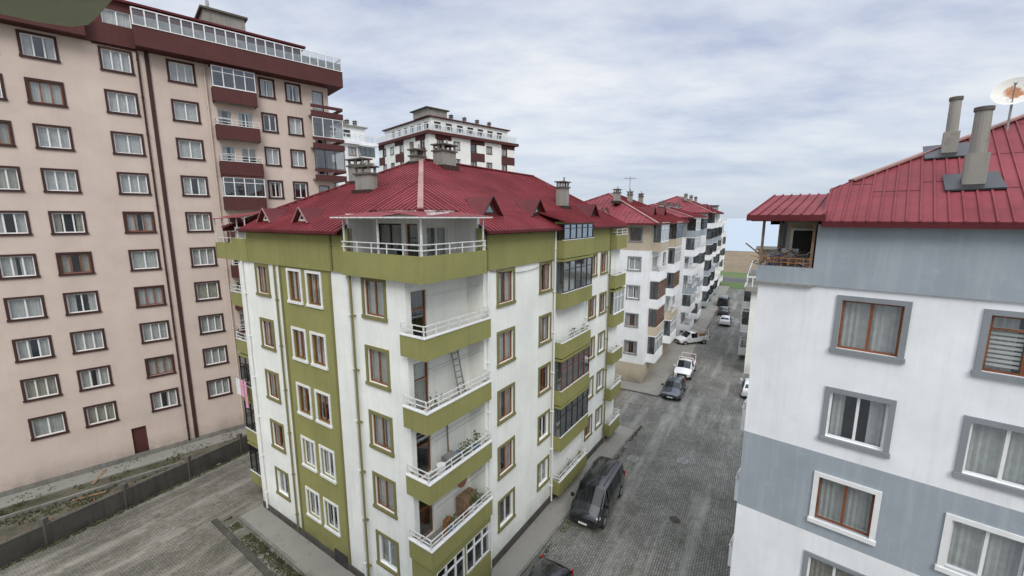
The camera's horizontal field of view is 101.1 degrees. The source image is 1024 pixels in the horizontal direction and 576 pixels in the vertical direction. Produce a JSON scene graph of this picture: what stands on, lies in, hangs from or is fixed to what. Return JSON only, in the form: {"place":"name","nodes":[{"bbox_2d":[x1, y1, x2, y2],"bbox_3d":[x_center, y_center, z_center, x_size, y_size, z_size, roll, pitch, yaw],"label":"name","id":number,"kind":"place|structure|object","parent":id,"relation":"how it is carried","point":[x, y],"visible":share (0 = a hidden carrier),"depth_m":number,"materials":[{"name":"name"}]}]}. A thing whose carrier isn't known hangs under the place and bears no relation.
{"place":"outdoors","nodes":[
{"label":"outdoors","id":0,"kind":"place"},
{"bbox_2d":[0,428,246,520],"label":"garden path","id":1,"kind":"structure","parent":0,"point":[78,480],"depth_m":28.42,"materials":[{"name":"concrete"}]},
{"bbox_2d":[0,0,346,497],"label":"apartment tower","id":2,"kind":"structure","parent":0,"point":[140,145],"depth_m":29.13,"materials":[{"name":"beige paint"}]},
{"bbox_2d":[0,8,345,437],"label":"windows","id":3,"kind":"structure","parent":2,"relation":"in","point":[101,49],"depth_m":28.67,"materials":[{"name":"plastic"}]},
{"bbox_2d":[0,389,631,575],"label":"courtyard","id":4,"kind":"structure","parent":0,"point":[152,551],"depth_m":23.15,"materials":[{"name":"concrete"}]},
{"bbox_2d":[0,0,111,26],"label":"eaves overhang","id":5,"kind":"structure","parent":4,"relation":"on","point":[70,13],"depth_m":2.68,"materials":[{"name":"green paint"}]},
{"bbox_2d":[0,440,231,562],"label":"garden","id":6,"kind":"object","parent":4,"relation":"on","point":[10,530],"visible":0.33,"depth_m":26.34,"materials":[{"name":"soil"}]},
{"bbox_2d":[0,437,248,567],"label":"wall","id":7,"kind":"structure","parent":6,"relation":"on","point":[25,545],"depth_m":24.84,"materials":[{"name":"concrete"}]},
{"bbox_2d":[0,434,246,544],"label":"coping","id":8,"kind":"object","parent":7,"relation":"on","point":[99,500],"visible":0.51,"depth_m":24.79,"materials":[{"name":"concrete"}]},
{"bbox_2d":[38,433,242,546],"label":"posts","id":9,"kind":"object","parent":6,"relation":"on","point":[43,521],"visible":0.57,"depth_m":25.36,"materials":[{"name":"concrete"}]},
{"bbox_2d":[211,518,275,575],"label":"kerb","id":10,"kind":"object","parent":4,"relation":"on","point":[253,559],"visible":1,"depth_m":22.31,"materials":[{"name":"concrete"}]},
{"bbox_2d":[0,426,643,575],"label":"grass","id":11,"kind":"structure","parent":4,"relation":"on","point":[273,555],"depth_m":24.75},
{"bbox_2d":[331,142,374,185],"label":"walls","id":12,"kind":"structure","parent":4,"relation":"on","point":[347,154],"depth_m":70.41,"materials":[{"name":"white paint"}]},
{"bbox_2d":[336,129,355,185],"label":"windows","id":13,"kind":"structure","parent":12,"relation":"attached to","point":[347,131],"depth_m":70.69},
{"bbox_2d":[332,124,377,147],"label":"parapet","id":14,"kind":"structure","parent":12,"relation":"on","point":[375,145],"depth_m":70.98,"materials":[{"name":"white paint"}]},
{"bbox_2d":[343,120,364,141],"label":"penthouse","id":15,"kind":"object","parent":14,"relation":"on","point":[355,130],"visible":0.21,"depth_m":71.78,"materials":[{"name":"white paint"}]},
{"bbox_2d":[343,132,376,142],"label":"balustrade","id":16,"kind":"object","parent":14,"relation":"on","point":[360,137],"visible":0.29,"depth_m":70.85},
{"bbox_2d":[358,146,374,156],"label":"glass","id":17,"kind":"object","parent":12,"relation":"on","point":[370,150],"visible":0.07,"depth_m":71.66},
{"bbox_2d":[359,145,375,163],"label":"balconies","id":18,"kind":"structure","parent":12,"relation":"attached to","point":[373,161],"depth_m":72.23,"materials":[{"name":"paint"}]},
{"bbox_2d":[231,210,621,575],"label":"walls","id":19,"kind":"structure","parent":4,"relation":"on","point":[519,252],"depth_m":20.18,"materials":[{"name":"white paint"}]},
{"bbox_2d":[209,210,492,218],"bbox_3d":[-9.142,-3.582,20.403,17.401,0.530,4.082,6,11,33],"label":"awning","id":20,"kind":"object","parent":19,"relation":"on","point":[408,214],"visible":0.99,"depth_m":15.95,"materials":[{"name":"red metal"}]},
{"bbox_2d":[342,218,483,256],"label":"awning posts","id":21,"kind":"object","parent":19,"relation":"on","point":[377,230],"visible":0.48,"depth_m":15.97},
{"bbox_2d":[213,217,627,551],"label":"railings","id":22,"kind":"object","parent":19,"relation":"attached to","point":[423,332],"visible":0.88,"depth_m":17.12,"materials":[{"name":"metal"}]},
{"bbox_2d":[215,222,627,571],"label":"balconies","id":23,"kind":"structure","parent":19,"relation":"attached to","point":[419,269],"depth_m":17.49,"materials":[{"name":"paint"}]},
{"bbox_2d":[234,376,250,407],"bbox_3d":[-16.107,6.329,25.283,2.100,1.710,0.078,6,11,33],"label":"laundry","id":24,"kind":"object","parent":23,"relation":"hanging from","point":[239,383],"visible":0.96,"depth_m":25.28,"materials":[{"name":"pink fabric"}]},
{"bbox_2d":[238,244,589,535],"bbox_3d":[-5.222,5.266,21.672,21.333,15.598,10.324,-1,10,-5],"label":"clutter","id":25,"kind":"object","parent":23,"relation":"on","point":[467,498],"visible":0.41,"depth_m":18.88,"materials":[{"name":"grey metal"}]},
{"bbox_2d":[239,223,624,474],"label":"balcony glazing","id":26,"kind":"structure","parent":23,"relation":"on","point":[569,269],"depth_m":25.73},
{"bbox_2d":[451,350,465,394],"bbox_3d":[-2.329,3.780,18.433,0.519,2.210,0.450,6,11,33],"label":"ladder","id":27,"kind":"object","parent":23,"relation":"on","point":[455,372],"visible":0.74,"depth_m":18.42,"materials":[{"name":"grey metal"}]},
{"bbox_2d":[222,209,622,235],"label":"fascia","id":28,"kind":"structure","parent":19,"relation":"attached to","point":[233,229],"depth_m":18.90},
{"bbox_2d":[236,225,627,234],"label":"gutters","id":29,"kind":"object","parent":28,"relation":"attached to","point":[335,233],"visible":0.96,"depth_m":19.42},
{"bbox_2d":[224,160,626,231],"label":"roof","id":30,"kind":"structure","parent":19,"relation":"on","point":[397,188],"depth_m":21.76,"materials":[{"name":"red metal"}]},
{"bbox_2d":[221,158,627,227],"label":"ridge caps","id":31,"kind":"object","parent":30,"relation":"on","point":[420,192],"visible":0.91,"depth_m":23.18,"materials":[{"name":"red metal"}]},
{"bbox_2d":[256,196,599,222],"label":"dormers","id":32,"kind":"object","parent":30,"relation":"on","point":[487,205],"visible":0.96,"depth_m":20.40,"materials":[{"name":"brown paint"}]},
{"bbox_2d":[345,140,571,209],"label":"chimneys","id":33,"kind":"object","parent":30,"relation":"on","point":[362,177],"visible":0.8,"depth_m":23.78,"materials":[{"name":"concrete"}]},
{"bbox_2d":[240,228,611,575],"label":"downpipes","id":34,"kind":"object","parent":19,"relation":"attached to","point":[364,519],"visible":0.79,"depth_m":19.94,"materials":[{"name":"plastic"}]},
{"bbox_2d":[254,251,607,575],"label":"trim","id":35,"kind":"structure","parent":19,"relation":"attached to","point":[392,455],"depth_m":20.81,"materials":[{"name":"paint"}]},
{"bbox_2d":[258,223,605,575],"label":"windows","id":36,"kind":"structure","parent":19,"relation":"attached to","point":[454,566],"depth_m":20.23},
{"bbox_2d":[240,224,623,473],"bbox_3d":[-4.097,3.599,29.147,17.050,16.160,20.615,6,11,33],"label":"glass","id":37,"kind":"object","parent":19,"relation":"on","point":[557,365],"visible":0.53,"depth_m":25.49,"materials":[{"name":"glass"}]},
{"bbox_2d":[425,284,485,506],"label":"clotheslines","id":38,"kind":"object","parent":19,"relation":"attached to","point":[470,415],"visible":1,"depth_m":17.54,"materials":[{"name":"grey metal"}]},
{"bbox_2d":[311,225,602,575],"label":"interior","id":39,"kind":"object","parent":19,"relation":"in","point":[413,233],"visible":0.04,"depth_m":19.53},
{"bbox_2d":[261,225,603,566],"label":"curtains","id":40,"kind":"object","parent":39,"relation":"attached to","point":[419,385],"visible":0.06,"depth_m":18.80,"materials":[{"name":"fabric"}]},
{"bbox_2d":[615,225,675,383],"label":"walls","id":41,"kind":"structure","parent":4,"relation":"on","point":[637,368],"depth_m":43.80,"materials":[{"name":"beige paint"}]},
{"bbox_2d":[628,229,641,351],"bbox_3d":[13.500,-0.708,52.761,9.760,14.480,15.430,6,11,31],"label":"interior","id":42,"kind":"object","parent":41,"relation":"in","point":[634,236],"visible":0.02,"depth_m":43.53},
{"bbox_2d":[626,257,655,352],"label":"curtains","id":43,"kind":"object","parent":41,"relation":"attached to","point":[637,266],"visible":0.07,"depth_m":43.93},
{"bbox_2d":[623,227,674,354],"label":"trim","id":44,"kind":"structure","parent":41,"relation":"attached to","point":[627,285],"depth_m":43.55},
{"bbox_2d":[625,228,673,353],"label":"windows","id":45,"kind":"structure","parent":41,"relation":"attached to","point":[636,286],"depth_m":43.63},
{"bbox_2d":[628,222,688,224],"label":"fascia","id":46,"kind":"structure","parent":41,"relation":"attached to","point":[654,223],"depth_m":41.50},
{"bbox_2d":[585,194,688,222],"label":"roof","id":47,"kind":"structure","parent":46,"relation":"on","point":[622,211],"depth_m":45.80,"materials":[{"name":"red metal"}]},
{"bbox_2d":[611,186,643,203],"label":"chimneys","id":48,"kind":"object","parent":47,"relation":"on","point":[616,196],"visible":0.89,"depth_m":46.51,"materials":[{"name":"concrete"}]},
{"bbox_2d":[600,207,666,215],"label":"dormers","id":49,"kind":"object","parent":47,"relation":"on","point":[653,210],"visible":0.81,"depth_m":46.35,"materials":[{"name":"brown paint"}]},
{"bbox_2d":[584,193,689,222],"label":"ridge caps","id":50,"kind":"object","parent":47,"relation":"on","point":[635,208],"visible":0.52,"depth_m":47.02,"materials":[{"name":"red metal"}]},
{"bbox_2d":[646,221,682,363],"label":"balconies","id":51,"kind":"structure","parent":41,"relation":"attached to","point":[659,276],"depth_m":45.62,"materials":[{"name":"concrete"}]},
{"bbox_2d":[646,224,682,353],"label":"balcony glazing","id":52,"kind":"structure","parent":51,"relation":"on","point":[678,255],"depth_m":46.19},
{"bbox_2d":[647,223,682,354],"bbox_3d":[15.488,-0.224,48.358,8.505,14.320,18.496,18,20,61],"label":"glass","id":53,"kind":"object","parent":41,"relation":"on","point":[654,295],"visible":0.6,"depth_m":45.71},
{"bbox_2d":[675,218,700,335],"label":"walls","id":54,"kind":"structure","parent":4,"relation":"on","point":[679,293],"depth_m":61.78,"materials":[{"name":"white paint"}]},
{"bbox_2d":[649,204,706,216],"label":"roof","id":55,"kind":"structure","parent":54,"relation":"on","point":[677,213],"depth_m":65.09,"materials":[{"name":"red metal"}]},
{"bbox_2d":[658,200,676,207],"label":"chimneys","id":56,"kind":"object","parent":55,"relation":"on","point":[668,205],"visible":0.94,"depth_m":68.26,"materials":[{"name":"concrete"}]},
{"bbox_2d":[650,204,707,216],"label":"ridge caps","id":57,"kind":"object","parent":55,"relation":"on","point":[677,211],"visible":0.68,"depth_m":64.53,"materials":[{"name":"red metal"}]},
{"bbox_2d":[680,218,706,330],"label":"balconies","id":58,"kind":"structure","parent":54,"relation":"attached to","point":[691,290],"depth_m":62.68,"materials":[{"name":"concrete"}]},
{"bbox_2d":[680,242,704,323],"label":"railings","id":59,"kind":"object","parent":58,"relation":"on","point":[693,285],"visible":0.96,"depth_m":64.56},
{"bbox_2d":[681,218,707,312],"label":"balcony glazing","id":60,"kind":"structure","parent":58,"relation":"on","point":[701,257],"depth_m":63.38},
{"bbox_2d":[681,218,706,323],"bbox_3d":[28.256,-2.869,66.735,6.868,16.070,16.882,12,15,51],"label":"glass","id":61,"kind":"object","parent":54,"relation":"on","point":[692,225],"visible":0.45,"depth_m":61.98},
{"bbox_2d":[697,213,718,307],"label":"walls","id":62,"kind":"structure","parent":4,"relation":"on","point":[701,271],"depth_m":78.86,"materials":[{"name":"white paint"}]},
{"bbox_2d":[701,212,721,305],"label":"balconies","id":63,"kind":"structure","parent":62,"relation":"attached to","point":[713,254],"depth_m":82.05,"materials":[{"name":"concrete"}]},
{"bbox_2d":[705,213,721,299],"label":"balcony glazing","id":64,"kind":"structure","parent":63,"relation":"on","point":[708,283],"depth_m":82.58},
{"bbox_2d":[702,213,721,301],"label":"glass","id":65,"kind":"object","parent":62,"relation":"on","point":[706,264],"visible":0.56,"depth_m":80.03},
{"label":"fascia","id":66,"kind":"object","parent":62,"relation":"attached to","visible":0},
{"bbox_2d":[657,196,721,212],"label":"roof","id":67,"kind":"structure","parent":66,"relation":"on","point":[689,207],"depth_m":81.24,"materials":[{"name":"red metal"}]},
{"bbox_2d":[683,192,697,202],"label":"chimneys","id":68,"kind":"object","parent":67,"relation":"on","point":[690,197],"visible":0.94,"depth_m":87.44,"materials":[{"name":"concrete"}]},
{"bbox_2d":[676,204,711,208],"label":"dormers","id":69,"kind":"object","parent":67,"relation":"on","point":[706,206],"visible":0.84,"depth_m":82.71,"materials":[{"name":"brown paint"}]},
{"bbox_2d":[744,292,757,373],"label":"walls","id":70,"kind":"structure","parent":4,"relation":"on","point":[751,323],"depth_m":46.71,"materials":[{"name":"white paint"}]},
{"bbox_2d":[738,283,749,354],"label":"balconies","id":71,"kind":"structure","parent":70,"relation":"attached to","point":[744,328],"depth_m":51.63,"materials":[{"name":"concrete"}]},
{"bbox_2d":[741,291,750,324],"bbox_3d":[30.969,3.259,49.957,11.106,9.920,23.533,-1,10,-7],"label":"glass","id":72,"kind":"object","parent":70,"relation":"on","point":[745,314],"visible":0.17,"depth_m":51.10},
{"bbox_2d":[745,246,776,291],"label":"parapet","id":73,"kind":"structure","parent":70,"relation":"on","point":[749,287],"depth_m":46.83,"materials":[{"name":"concrete"}]},
{"bbox_2d":[746,261,755,286],"bbox_3d":[36.801,-1.438,49.948,15.050,1.150,19.050,6,11,31],"label":"balustrade","id":74,"kind":"object","parent":73,"relation":"on","point":[749,273],"visible":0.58,"depth_m":46.84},
{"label":"walls","id":75,"kind":"object","parent":4,"relation":"on","visible":0},
{"bbox_2d":[715,225,726,285],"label":"balconies","id":76,"kind":"structure","parent":75,"relation":"attached to","point":[721,247],"depth_m":104.06,"materials":[{"name":"concrete"}]},
{"bbox_2d":[715,219,726,280],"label":"glass","id":77,"kind":"object","parent":75,"relation":"on","point":[721,252],"visible":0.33,"depth_m":107.36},
{"bbox_2d":[238,424,636,575],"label":"pavement","id":78,"kind":"structure","parent":0,"point":[299,552],"depth_m":23.16,"materials":[{"name":"concrete"}]},
{"bbox_2d":[374,106,518,171],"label":"apartment tower","id":79,"kind":"structure","parent":0,"point":[485,146],"depth_m":78.41,"materials":[{"name":"white paint"}]},
{"bbox_2d":[384,120,505,169],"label":"windows","id":80,"kind":"structure","parent":79,"relation":"in","point":[426,126],"depth_m":78.05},
{"bbox_2d":[126,0,1023,217],"label":"sky","id":81,"kind":"structure","parent":0,"point":[733,105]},
{"bbox_2d":[522,289,749,575],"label":"street","id":82,"kind":"structure","parent":0,"point":[644,536],"depth_m":27.93,"materials":[{"name":"stone"}]},
{"bbox_2d":[527,554,573,575],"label":"parked car","id":83,"kind":"object","parent":82,"relation":"on","point":[543,566],"visible":1,"depth_m":19.45,"materials":[{"name":"black paint"}]},
{"bbox_2d":[569,456,624,528],"bbox_3d":[5.237,12.355,25.670,2.340,2.049,5.010,6,11,31],"label":"parked van","id":84,"kind":"object","parent":82,"relation":"on","point":[599,489],"visible":1,"depth_m":24.64,"materials":[{"name":"black paint"}]},
{"bbox_2d":[626,455,639,462],"bbox_3d":[8.850,12.477,30.781,0.950,0.028,0.950,0,10,0],"label":"manhole cover","id":85,"kind":"object","parent":82,"relation":"on","point":[632,458],"visible":1,"depth_m":30.79,"materials":[{"name":"metal"}]},
{"bbox_2d":[661,375,686,400],"bbox_3d":[16.187,9.857,42.083,2.160,1.559,4.210,6,11,31],"label":"parked car","id":86,"kind":"object","parent":82,"relation":"on","point":[674,386],"visible":1,"depth_m":41.21,"materials":[{"name":"blue paint"}]},
{"bbox_2d":[668,515,681,523],"bbox_3d":[9.500,13.517,24.568,0.750,0.028,0.750,0,10,0],"label":"manhole cover","id":87,"kind":"object","parent":82,"relation":"on","point":[673,519],"visible":1,"depth_m":24.57,"materials":[{"name":"metal"}]},
{"bbox_2d":[676,457,689,464],"bbox_3d":[12.350,12.526,30.485,0.950,0.028,0.950,0,10,0],"label":"manhole cover","id":88,"kind":"object","parent":82,"relation":"on","point":[681,460],"visible":1,"depth_m":30.43,"materials":[{"name":"metal"}]},
{"bbox_2d":[674,352,696,379],"bbox_3d":[19.570,8.807,47.521,2.140,1.834,4.730,6,11,31],"label":"parked pickup truck","id":89,"kind":"object","parent":82,"relation":"on","point":[685,366],"visible":0.92,"depth_m":46.43,"materials":[{"name":"white paint"}]},
{"bbox_2d":[673,328,709,344],"bbox_3d":[25.130,6.890,58.981,4.730,1.834,2.140,-3,10,-15],"label":"parked pickup truck","id":90,"kind":"object","parent":82,"relation":"on","point":[685,337],"visible":0.98,"depth_m":58.33,"materials":[{"name":"white paint"}]},
{"bbox_2d":[717,295,730,306],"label":"parked van","id":91,"kind":"object","parent":82,"relation":"on","point":[723,300],"visible":0.95,"depth_m":82.65,"materials":[{"name":"black paint"}]},
{"bbox_2d":[717,306,730,315],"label":"parked car","id":92,"kind":"object","parent":82,"relation":"on","point":[723,310],"visible":0.96,"depth_m":75.19,"materials":[{"name":"blue paint"}]},
{"bbox_2d":[718,315,732,326],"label":"parked car","id":93,"kind":"object","parent":82,"relation":"on","point":[725,320],"visible":1,"depth_m":68.09,"materials":[{"name":"white paint"}]},
{"bbox_2d":[740,378,748,396],"bbox_3d":[24.013,9.850,42.125,2.160,1.559,4.210,6,11,31],"label":"parked car","id":94,"kind":"object","parent":82,"relation":"on","point":[744,387],"visible":0.44,"depth_m":40.88,"materials":[{"name":"white paint"}]},
{"bbox_2d":[730,221,1023,575],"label":"walls","id":95,"kind":"structure","parent":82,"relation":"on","point":[952,285],"depth_m":12.36,"materials":[{"name":"white paint"}]},
{"bbox_2d":[728,404,746,566],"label":"balconies","id":96,"kind":"structure","parent":95,"relation":"attached to","point":[737,482],"depth_m":16.22,"materials":[{"name":"concrete"}]},
{"bbox_2d":[730,256,812,544],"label":"railings","id":97,"kind":"object","parent":95,"relation":"attached to","point":[744,405],"visible":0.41,"depth_m":13.66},
{"bbox_2d":[745,243,812,268],"bbox_3d":[9.216,-0.919,14.135,2.378,1.147,2.817,8,12,40],"label":"clutter","id":98,"kind":"object","parent":95,"relation":"on","point":[790,253],"visible":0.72,"depth_m":14.17,"materials":[{"name":"brown wood"}]},
{"bbox_2d":[746,193,828,221],"bbox_3d":[9.698,-2.802,14.396,2.060,1.015,4.135,8,12,40],"label":"awning","id":99,"kind":"object","parent":95,"relation":"on","point":[809,207],"visible":0.89,"depth_m":13.65,"materials":[{"name":"red metal"}]},
{"bbox_2d":[759,221,816,267],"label":"awning posts","id":100,"kind":"object","parent":95,"relation":"on","point":[779,239],"visible":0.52,"depth_m":13.76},
{"bbox_2d":[770,192,1023,228],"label":"fascia","id":101,"kind":"structure","parent":95,"relation":"attached to","point":[955,225],"depth_m":11.02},
{"bbox_2d":[789,228,1023,575],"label":"windows","id":102,"kind":"structure","parent":95,"relation":"attached to","point":[801,239],"depth_m":12.38,"materials":[{"name":"plastic"}]},
{"bbox_2d":[985,326,1023,369],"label":"blinds","id":103,"kind":"object","parent":102,"relation":"attached to","point":[1005,348],"visible":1,"depth_m":10.75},
{"bbox_2d":[801,295,1023,575],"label":"trim","id":104,"kind":"structure","parent":95,"relation":"attached to","point":[977,371],"depth_m":12.00,"materials":[{"name":"paint"}]},
{"bbox_2d":[809,302,1023,575],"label":"curtains","id":105,"kind":"object","parent":95,"relation":"attached to","point":[1003,554],"visible":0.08,"depth_m":12.01,"materials":[{"name":"fabric"}]},
{"bbox_2d":[821,117,1023,222],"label":"roof","id":106,"kind":"structure","parent":95,"relation":"on","point":[912,190],"depth_m":12.15,"materials":[{"name":"red metal"}]},
{"bbox_2d":[848,114,1023,180],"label":"ridge caps","id":107,"kind":"object","parent":106,"relation":"on","point":[923,153],"visible":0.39,"depth_m":13.64,"materials":[{"name":"red metal"}]},
{"bbox_2d":[923,96,1007,190],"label":"flues","id":108,"kind":"object","parent":106,"relation":"on","point":[975,174],"visible":1,"depth_m":11.59,"materials":[{"name":"concrete"}]},
{"bbox_2d":[990,77,1023,130],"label":"satellite dish","id":109,"kind":"object","parent":106,"relation":"on","point":[1010,92],"visible":0.94,"depth_m":13.29,"materials":[{"name":"grey metal"}]},
{"bbox_2d":[841,304,1023,442],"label":"interior","id":110,"kind":"object","parent":95,"relation":"in","point":[849,417],"depth_m":13.41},
{"bbox_2d":[615,286,729,395],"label":"pavement","id":111,"kind":"structure","parent":0,"point":[662,371],"depth_m":52.72,"materials":[{"name":"concrete"}]},
{"bbox_2d":[719,281,744,289],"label":"verge","id":112,"kind":"structure","parent":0,"point":[734,285],"depth_m":110.81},
{"bbox_2d":[720,271,747,277],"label":"verge","id":113,"kind":"structure","parent":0,"point":[734,274],"depth_m":130.17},
{"bbox_2d":[722,277,746,282],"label":"coast road","id":114,"kind":"structure","parent":0,"point":[731,279],"depth_m":118.72,"materials":[{"name":"asphalt"}]},
{"bbox_2d":[721,251,758,272],"bbox_3d":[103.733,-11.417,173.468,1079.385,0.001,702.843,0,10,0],"label":"field","id":115,"kind":"structure","parent":0,"point":[737,261],"depth_m":168.65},
{"bbox_2d":[720,218,778,251],"bbox_3d":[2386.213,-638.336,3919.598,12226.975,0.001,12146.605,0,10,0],"label":"sea","id":116,"kind":"structure","parent":0,"point":[741,232],"depth_m":435.92,"materials":[{"name":"blue liquid"}]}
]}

